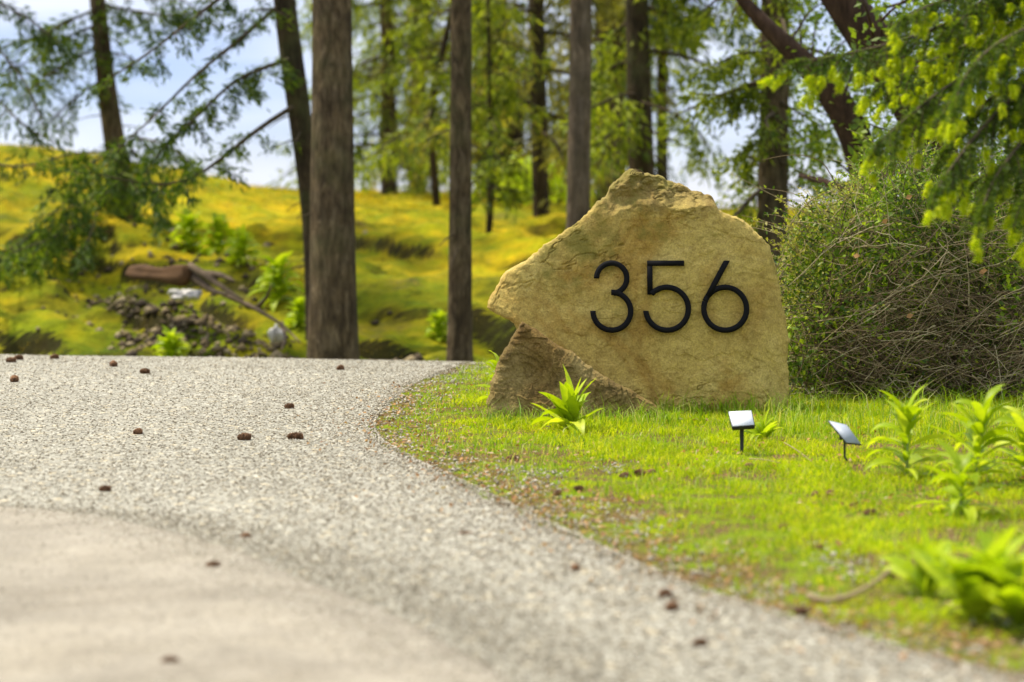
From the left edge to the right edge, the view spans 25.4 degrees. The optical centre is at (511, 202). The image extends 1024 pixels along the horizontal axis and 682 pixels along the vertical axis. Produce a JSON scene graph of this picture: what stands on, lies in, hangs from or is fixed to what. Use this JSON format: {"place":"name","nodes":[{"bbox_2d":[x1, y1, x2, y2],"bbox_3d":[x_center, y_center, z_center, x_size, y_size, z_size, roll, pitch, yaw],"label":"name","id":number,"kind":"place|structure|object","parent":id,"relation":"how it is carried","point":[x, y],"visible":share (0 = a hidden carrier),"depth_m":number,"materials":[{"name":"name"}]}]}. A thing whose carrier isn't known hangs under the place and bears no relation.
{"place":"outdoors","nodes":[
{"label":"outdoors","id":0,"kind":"place"},
{"bbox_2d":[0,506,512,681],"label":"pavement","id":1,"kind":"structure","parent":0,"point":[81,627],"depth_m":3.90,"materials":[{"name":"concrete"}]},
{"bbox_2d":[161,656,179,662],"bbox_3d":[-0.535,0.719,3.559,0.030,0.022,0.021,6,0,-5],"label":"fir cone","id":2,"kind":"object","parent":1,"relation":"on","point":[171,659],"visible":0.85,"depth_m":3.55,"materials":[{"name":"brown plant"}]},
{"bbox_2d":[205,561,220,566],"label":"fir cone","id":3,"kind":"object","parent":1,"relation":"on","point":[212,564],"visible":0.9,"depth_m":4.47,"materials":[{"name":"brown plant"}]},
{"bbox_2d":[0,354,1023,681],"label":"road","id":4,"kind":"structure","parent":0,"point":[130,381],"depth_m":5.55,"materials":[{"name":"grey gravel"}]},
{"bbox_2d":[6,357,15,361],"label":"fir cone","id":5,"kind":"object","parent":4,"relation":"on","point":[11,359],"visible":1,"depth_m":9.88,"materials":[{"name":"brown plant"}]},
{"bbox_2d":[10,375,18,381],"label":"fir cone","id":6,"kind":"object","parent":4,"relation":"on","point":[14,378],"visible":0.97,"depth_m":8.86,"materials":[{"name":"brown plant"}]},
{"bbox_2d":[15,355,22,359],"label":"fir cone","id":7,"kind":"object","parent":4,"relation":"on","point":[18,357],"visible":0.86,"depth_m":10.09,"materials":[{"name":"brown plant"}]},
{"bbox_2d":[50,354,58,358],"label":"fir cone","id":8,"kind":"object","parent":4,"relation":"on","point":[54,356],"visible":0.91,"depth_m":10.22,"materials":[{"name":"brown plant"}]},
{"bbox_2d":[99,485,110,491],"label":"fir cone","id":9,"kind":"object","parent":4,"relation":"on","point":[103,488],"visible":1,"depth_m":5.69,"materials":[{"name":"brown plant"}]},
{"bbox_2d":[109,360,117,366],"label":"fir cone","id":10,"kind":"object","parent":4,"relation":"on","point":[113,363],"visible":1,"depth_m":9.74,"materials":[{"name":"brown plant"}]},
{"bbox_2d":[133,428,142,433],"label":"fir cone","id":11,"kind":"object","parent":4,"relation":"on","point":[138,431],"visible":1,"depth_m":7.07,"materials":[{"name":"brown plant"}]},
{"bbox_2d":[140,368,149,373],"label":"fir cone","id":12,"kind":"object","parent":4,"relation":"on","point":[144,371],"visible":0.99,"depth_m":9.33,"materials":[{"name":"brown plant"}]},
{"bbox_2d":[237,432,250,439],"bbox_3d":[-0.814,0.713,6.918,0.044,0.030,0.032,1,-28,-10],"label":"fir cone","id":13,"kind":"object","parent":4,"relation":"on","point":[244,436],"visible":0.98,"depth_m":6.91,"materials":[{"name":"brown plant"}]},
{"bbox_2d":[240,532,250,539],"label":"fir cone","id":14,"kind":"object","parent":4,"relation":"on","point":[246,534],"visible":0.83,"depth_m":4.89,"materials":[{"name":"brown plant"}]},
{"bbox_2d":[284,403,293,408],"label":"fir cone","id":15,"kind":"object","parent":4,"relation":"on","point":[289,405],"visible":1,"depth_m":7.94,"materials":[{"name":"brown plant"}]},
{"bbox_2d":[287,432,303,439],"bbox_3d":[-0.661,0.714,6.939,0.051,0.030,0.030,1,38,5],"label":"fir cone","id":16,"kind":"object","parent":4,"relation":"on","point":[296,435],"visible":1,"depth_m":6.93,"materials":[{"name":"brown plant"}]},
{"bbox_2d":[336,365,344,369],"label":"fir cone","id":17,"kind":"object","parent":4,"relation":"on","point":[340,367],"visible":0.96,"depth_m":9.72,"materials":[{"name":"brown plant"}]},
{"bbox_2d":[458,531,473,534],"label":"fir cone","id":18,"kind":"object","parent":4,"relation":"on","point":[464,532],"visible":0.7,"depth_m":4.96,"materials":[{"name":"brown plant"}]},
{"bbox_2d":[570,563,579,570],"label":"fir cone","id":19,"kind":"object","parent":4,"relation":"on","point":[575,567],"visible":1,"depth_m":4.49,"materials":[{"name":"brown plant"}]},
{"bbox_2d":[658,588,672,597],"bbox_3d":[0.281,0.719,4.176,0.026,0.024,0.023,1,-7,-10],"label":"fir cone","id":20,"kind":"object","parent":4,"relation":"on","point":[664,592],"visible":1,"depth_m":4.17,"materials":[{"name":"brown plant"}]},
{"bbox_2d":[665,601,679,610],"bbox_3d":[0.283,0.718,4.035,0.024,0.025,0.027,23,12,39],"label":"fir cone","id":21,"kind":"object","parent":4,"relation":"on","point":[672,605],"visible":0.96,"depth_m":4.03,"materials":[{"name":"brown plant"}]},
{"bbox_2d":[692,637,707,645],"bbox_3d":[0.306,0.719,3.711,0.026,0.019,0.018,-7,-13,5],"label":"fir cone","id":22,"kind":"object","parent":4,"relation":"on","point":[701,641],"visible":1,"depth_m":3.71,"materials":[{"name":"brown plant"}]},
{"bbox_2d":[0,142,1023,681],"bbox_3d":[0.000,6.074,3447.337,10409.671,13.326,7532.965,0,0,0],"label":"ground","id":23,"kind":"structure","parent":0,"point":[396,246],"depth_m":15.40,"materials":[{"name":"green plant"}]},
{"bbox_2d":[0,0,129,190],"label":"fir tree","id":24,"kind":"object","parent":23,"relation":"on","point":[46,39],"visible":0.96,"depth_m":17.00,"materials":[{"name":"green plant"}]},
{"bbox_2d":[0,0,243,290],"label":"fir tree","id":25,"kind":"object","parent":23,"relation":"on","point":[122,204],"visible":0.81,"depth_m":18.67,"materials":[{"name":"green plant"}]},
{"bbox_2d":[151,325,190,356],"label":"leafy weed","id":26,"kind":"object","parent":23,"relation":"on","point":[171,345],"visible":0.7,"depth_m":14.57,"materials":[{"name":"green plant"}]},
{"bbox_2d":[36,0,310,340],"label":"fir tree","id":27,"kind":"object","parent":23,"relation":"on","point":[292,78],"visible":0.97,"depth_m":14.97,"materials":[{"name":"green plant"}]},
{"bbox_2d":[125,262,243,300],"bbox_3d":[-2.141,0.510,14.901,1.031,0.241,0.189,0,0,32],"label":"fallen log","id":28,"kind":"object","parent":23,"relation":"on","point":[181,275],"visible":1,"depth_m":14.85,"materials":[{"name":"brown wood"}]},
{"bbox_2d":[167,289,201,300],"bbox_3d":[-2.104,0.593,14.610,0.227,0.081,0.182,0,0,0],"label":"rock","id":29,"kind":"object","parent":23,"relation":"on","point":[183,294],"visible":1,"depth_m":14.56,"materials":[{"name":"stone"}]},
{"bbox_2d":[166,208,212,254],"bbox_3d":[-2.499,0.257,17.599,0.375,0.433,0.381,0,0,0],"label":"leafy weed","id":30,"kind":"object","parent":23,"relation":"on","point":[188,224],"visible":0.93,"depth_m":17.58,"materials":[{"name":"green plant"}]},
{"bbox_2d":[194,212,237,256],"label":"leafy weed","id":31,"kind":"object","parent":23,"relation":"on","point":[219,225],"visible":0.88,"depth_m":17.37,"materials":[{"name":"green plant"}]},
{"bbox_2d":[11,217,438,360],"bbox_3d":[-2.626,0.711,16.486,3.650,1.271,6.463,0,0,-11],"label":"rubble","id":32,"kind":"object","parent":23,"relation":"on","point":[178,321],"visible":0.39,"depth_m":15.14,"materials":[{"name":"grey stone"}]},
{"bbox_2d":[222,285,300,349],"bbox_3d":[-1.526,0.716,14.598,0.364,0.409,0.898,0,0,-30],"label":"dead branch","id":33,"kind":"object","parent":32,"relation":"on","point":[283,327],"visible":0.95,"depth_m":14.61,"materials":[{"name":"brown wood"}]},
{"bbox_2d":[224,223,260,266],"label":"leafy weed","id":34,"kind":"object","parent":23,"relation":"on","point":[242,245],"visible":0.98,"depth_m":16.59,"materials":[{"name":"green plant"}]},
{"bbox_2d":[267,324,283,342],"bbox_3d":[-1.480,0.822,14.293,0.091,0.127,0.094,0,0,-39],"label":"rock","id":35,"kind":"object","parent":23,"relation":"on","point":[275,333],"visible":1,"depth_m":14.28,"materials":[{"name":"stone"}]},
{"bbox_2d":[247,251,304,312],"bbox_3d":[-1.646,0.568,15.986,0.409,0.463,0.366,0,0,19],"label":"leafy weed","id":36,"kind":"object","parent":23,"relation":"on","point":[280,286],"visible":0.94,"depth_m":15.96,"materials":[{"name":"green plant"}]},
{"bbox_2d":[284,294,304,327],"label":"leafy weed","id":37,"kind":"object","parent":23,"relation":"on","point":[299,313],"visible":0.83,"depth_m":15.57,"materials":[{"name":"green plant"}]},
{"bbox_2d":[296,0,359,359],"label":"fir tree","id":38,"kind":"object","parent":23,"relation":"on","point":[332,323],"visible":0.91,"depth_m":13.59,"materials":[{"name":"brown plant"}]},
{"bbox_2d":[259,0,514,191],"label":"fir tree","id":39,"kind":"object","parent":23,"relation":"on","point":[374,49],"visible":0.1,"depth_m":31.63,"materials":[{"name":"green plant"}]},
{"bbox_2d":[263,0,523,197],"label":"fir tree","id":40,"kind":"object","parent":23,"relation":"on","point":[388,122],"visible":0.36,"depth_m":26.91,"materials":[{"name":"green plant"}]},
{"bbox_2d":[425,309,447,340],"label":"leafy weed","id":41,"kind":"object","parent":23,"relation":"on","point":[440,315],"visible":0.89,"depth_m":15.38,"materials":[{"name":"green plant"}]},
{"bbox_2d":[353,0,528,205],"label":"fir tree","id":42,"kind":"object","parent":23,"relation":"on","point":[433,157],"visible":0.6,"depth_m":22.47,"materials":[{"name":"green plant"}]},
{"bbox_2d":[421,0,490,361],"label":"fir tree","id":43,"kind":"object","parent":23,"relation":"on","point":[459,336],"visible":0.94,"depth_m":14.04,"materials":[{"name":"brown plant"}]},
{"bbox_2d":[354,0,566,192],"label":"fir tree","id":44,"kind":"object","parent":23,"relation":"on","point":[411,102],"visible":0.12,"depth_m":30.07,"materials":[{"name":"green plant"}]},
{"bbox_2d":[476,350,498,400],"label":"leafy weed","id":45,"kind":"object","parent":23,"relation":"on","point":[494,362],"visible":0.26,"depth_m":8.25,"materials":[{"name":"green plant"}]},
{"bbox_2d":[425,0,554,232],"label":"fir tree","id":46,"kind":"object","parent":23,"relation":"on","point":[507,93],"visible":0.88,"depth_m":19.43,"materials":[{"name":"green plant"}]},
{"bbox_2d":[360,0,625,203],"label":"fir tree","id":47,"kind":"object","parent":23,"relation":"on","point":[515,134],"visible":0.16,"depth_m":25.85,"materials":[{"name":"green plant"}]},
{"bbox_2d":[506,454,519,460],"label":"fir cone","id":48,"kind":"object","parent":23,"relation":"on","point":[510,457],"visible":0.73,"depth_m":6.45,"materials":[{"name":"brown plant"}]},
{"bbox_2d":[471,149,566,205],"bbox_3d":[0.125,-0.261,22.991,1.159,0.876,1.131,0,0,-14],"label":"fir tree","id":49,"kind":"object","parent":23,"relation":"on","point":[521,187],"visible":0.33,"depth_m":22.90,"materials":[{"name":"green plant"}]},
{"bbox_2d":[403,0,660,217],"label":"fir tree","id":50,"kind":"object","parent":23,"relation":"on","point":[538,93],"visible":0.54,"depth_m":20.43,"materials":[{"name":"green plant"}]},
{"bbox_2d":[495,145,594,204],"bbox_3d":[0.480,-0.254,24.004,1.118,0.900,1.333,0,0,40],"label":"fir tree","id":51,"kind":"object","parent":23,"relation":"on","point":[562,194],"visible":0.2,"depth_m":23.91,"materials":[{"name":"green plant"}]},
{"bbox_2d":[553,490,561,495],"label":"fir cone","id":52,"kind":"object","parent":23,"relation":"on","point":[557,492],"visible":0.84,"depth_m":5.66,"materials":[{"name":"brown plant"}]},
{"bbox_2d":[531,365,602,436],"bbox_3d":[0.179,0.627,7.227,0.200,0.227,0.278,0,0,-12],"label":"leafy weed","id":53,"kind":"object","parent":23,"relation":"on","point":[568,406],"visible":0.91,"depth_m":7.23,"materials":[{"name":"green plant"}]},
{"bbox_2d":[557,0,591,228],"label":"fir tree","id":54,"kind":"object","parent":23,"relation":"on","point":[578,161],"visible":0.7,"depth_m":15.73,"materials":[{"name":"grey plant"}]},
{"bbox_2d":[486,322,664,421],"bbox_3d":[0.228,0.603,7.712,0.630,0.399,0.216,0,0,0],"label":"boulder","id":55,"kind":"object","parent":23,"relation":"on","point":[532,361],"visible":0.56,"depth_m":7.66,"materials":[{"name":"brown stone"}]},
{"bbox_2d":[573,485,584,490],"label":"fir cone","id":56,"kind":"object","parent":23,"relation":"on","point":[578,488],"visible":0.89,"depth_m":5.75,"materials":[{"name":"brown plant"}]},
{"bbox_2d":[507,0,712,186],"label":"fir tree","id":57,"kind":"object","parent":23,"relation":"on","point":[655,81],"visible":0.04,"depth_m":31.36,"materials":[{"name":"green plant"}]},
{"bbox_2d":[514,0,729,203],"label":"fir tree","id":58,"kind":"object","parent":23,"relation":"on","point":[617,42],"visible":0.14,"depth_m":23.37,"materials":[{"name":"green plant"}]},
{"bbox_2d":[619,471,631,478],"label":"fir cone","id":59,"kind":"object","parent":23,"relation":"on","point":[625,473],"visible":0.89,"depth_m":6.03,"materials":[{"name":"brown plant"}]},
{"bbox_2d":[487,169,789,414],"bbox_3d":[0.442,0.348,8.012,1.061,0.938,0.366,0,0,0],"label":"boulder","id":60,"kind":"object","parent":23,"relation":"on","point":[648,286],"visible":0.81,"depth_m":7.88,"materials":[{"name":"stone"}]},
{"bbox_2d":[632,469,647,476],"bbox_3d":[0.340,0.728,6.093,0.044,0.032,0.030,-1,-36,50],"label":"fir cone","id":61,"kind":"object","parent":23,"relation":"on","point":[637,471],"visible":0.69,"depth_m":6.08,"materials":[{"name":"brown plant"}]},
{"bbox_2d":[647,469,655,475],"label":"fir cone","id":62,"kind":"object","parent":23,"relation":"on","point":[649,471],"visible":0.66,"depth_m":6.11,"materials":[{"name":"brown plant"}]},
{"bbox_2d":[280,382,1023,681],"bbox_3d":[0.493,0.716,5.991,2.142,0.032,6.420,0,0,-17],"label":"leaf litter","id":63,"kind":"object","parent":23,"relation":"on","point":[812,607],"visible":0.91,"depth_m":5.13,"materials":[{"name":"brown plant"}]},
{"bbox_2d":[555,0,756,179],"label":"fir tree","id":64,"kind":"object","parent":23,"relation":"on","point":[663,161],"visible":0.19,"depth_m":23.94,"materials":[{"name":"green plant"}]},
{"bbox_2d":[551,0,792,200],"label":"fir tree","id":65,"kind":"object","parent":23,"relation":"on","point":[636,133],"visible":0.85,"depth_m":18.50,"materials":[{"name":"green plant"}]},
{"bbox_2d":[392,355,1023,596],"bbox_3d":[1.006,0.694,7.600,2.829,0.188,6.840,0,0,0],"label":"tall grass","id":66,"kind":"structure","parent":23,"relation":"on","point":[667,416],"depth_m":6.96,"materials":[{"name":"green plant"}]},
{"bbox_2d":[728,411,754,454],"bbox_3d":[0.668,0.685,6.631,0.073,0.155,0.072,0,0,0],"label":"garden light","id":67,"kind":"object","parent":23,"relation":"on","point":[741,421],"visible":0.87,"depth_m":6.63,"materials":[{"name":"black plastic"}]},
{"bbox_2d":[650,0,869,311],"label":"fir tree","id":68,"kind":"object","parent":23,"relation":"on","point":[772,131],"visible":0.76,"depth_m":14.49,"materials":[{"name":"green plant"}]},
{"bbox_2d":[744,407,784,439],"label":"leafy weed","id":69,"kind":"object","parent":23,"relation":"on","point":[762,428],"visible":0.72,"depth_m":6.94,"materials":[{"name":"green plant"}]},
{"bbox_2d":[793,606,807,615],"bbox_3d":[0.507,0.718,4.000,0.026,0.019,0.018,5,20,-10],"label":"fir cone","id":70,"kind":"object","parent":23,"relation":"on","point":[801,610],"visible":1,"depth_m":4.00,"materials":[{"name":"brown plant"}]},
{"bbox_2d":[812,544,823,550],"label":"fir cone","id":71,"kind":"object","parent":23,"relation":"on","point":[821,547],"visible":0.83,"depth_m":4.76,"materials":[{"name":"brown plant"}]},
{"bbox_2d":[736,0,908,349],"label":"broadleaf tree","id":72,"kind":"object","parent":23,"relation":"on","point":[840,114],"visible":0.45,"depth_m":12.37,"materials":[{"name":"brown plant"}]},
{"bbox_2d":[826,489,834,496],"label":"fir cone","id":73,"kind":"object","parent":23,"relation":"on","point":[828,492],"visible":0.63,"depth_m":5.67,"materials":[{"name":"brown plant"}]},
{"bbox_2d":[828,421,860,460],"bbox_3d":[0.933,0.687,6.369,0.095,0.152,0.037,0,0,44],"label":"garden light","id":74,"kind":"object","parent":23,"relation":"on","point":[845,434],"visible":0.79,"depth_m":6.37,"materials":[{"name":"black plastic"}]},
{"bbox_2d":[805,568,890,602],"bbox_3d":[0.616,0.698,4.147,0.162,0.058,0.033,0,0,-7],"label":"twig","id":75,"kind":"object","parent":23,"relation":"on","point":[813,597],"visible":1,"depth_m":4.14,"materials":[{"name":"wood"}]},
{"bbox_2d":[863,509,876,514],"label":"fir cone","id":76,"kind":"object","parent":23,"relation":"on","point":[867,512],"visible":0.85,"depth_m":5.35,"materials":[{"name":"brown plant"}]},
{"bbox_2d":[731,128,1023,404],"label":"shrub","id":77,"kind":"object","parent":23,"relation":"on","point":[831,330],"visible":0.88,"depth_m":8.37,"materials":[{"name":"green plant"}]},
{"bbox_2d":[882,572,895,579],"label":"fir cone","id":78,"kind":"object","parent":23,"relation":"on","point":[892,575],"visible":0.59,"depth_m":4.40,"materials":[{"name":"brown plant"}]},
{"bbox_2d":[756,0,1023,268],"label":"fir tree","id":79,"kind":"object","parent":23,"relation":"on","point":[998,58],"visible":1,"depth_m":5.55,"materials":[{"name":"green plant"}]},
{"bbox_2d":[862,384,953,479],"bbox_3d":[1.050,0.631,6.053,0.247,0.297,0.287,0,0,0],"label":"leafy weed","id":80,"kind":"object","parent":23,"relation":"on","point":[907,415],"visible":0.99,"depth_m":6.06,"materials":[{"name":"green plant"}]},
{"bbox_2d":[798,0,1020,359],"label":"broadleaf tree","id":81,"kind":"object","parent":23,"relation":"on","point":[861,24],"visible":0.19,"depth_m":11.11,"materials":[{"name":"green plant"}]},
{"bbox_2d":[876,519,965,597],"bbox_3d":[0.779,0.666,4.225,0.220,0.155,0.110,0,0,25],"label":"leafy weed","id":82,"kind":"object","parent":23,"relation":"on","point":[918,577],"visible":0.68,"depth_m":4.23,"materials":[{"name":"green plant"}]},
{"bbox_2d":[903,439,1007,521],"bbox_3d":[1.061,0.669,5.339,0.244,0.225,0.200,0,0,41],"label":"leafy weed","id":83,"kind":"object","parent":23,"relation":"on","point":[959,488],"visible":0.93,"depth_m":5.33,"materials":[{"name":"green plant"}]},
{"bbox_2d":[903,524,1023,620],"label":"leafy weed","id":84,"kind":"object","parent":23,"relation":"on","point":[957,584],"visible":0.76,"depth_m":3.96,"materials":[{"name":"green plant"}]},
{"bbox_2d":[923,384,1023,490],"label":"leafy weed","id":85,"kind":"object","parent":23,"relation":"on","point":[982,415],"visible":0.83,"depth_m":5.83,"materials":[{"name":"green plant"}]},
{"bbox_2d":[934,528,1023,627],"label":"leafy weed","id":86,"kind":"object","parent":23,"relation":"on","point":[1011,590],"visible":0.9,"depth_m":3.91,"materials":[{"name":"green plant"}]},
{"bbox_2d":[986,406,1023,480],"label":"leafy weed","id":87,"kind":"object","parent":23,"relation":"on","point":[1015,417],"visible":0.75,"depth_m":5.95,"materials":[{"name":"green plant"}]},
{"bbox_2d":[0,0,1023,206],"label":"sky","id":88,"kind":"structure","parent":0,"point":[139,93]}
]}

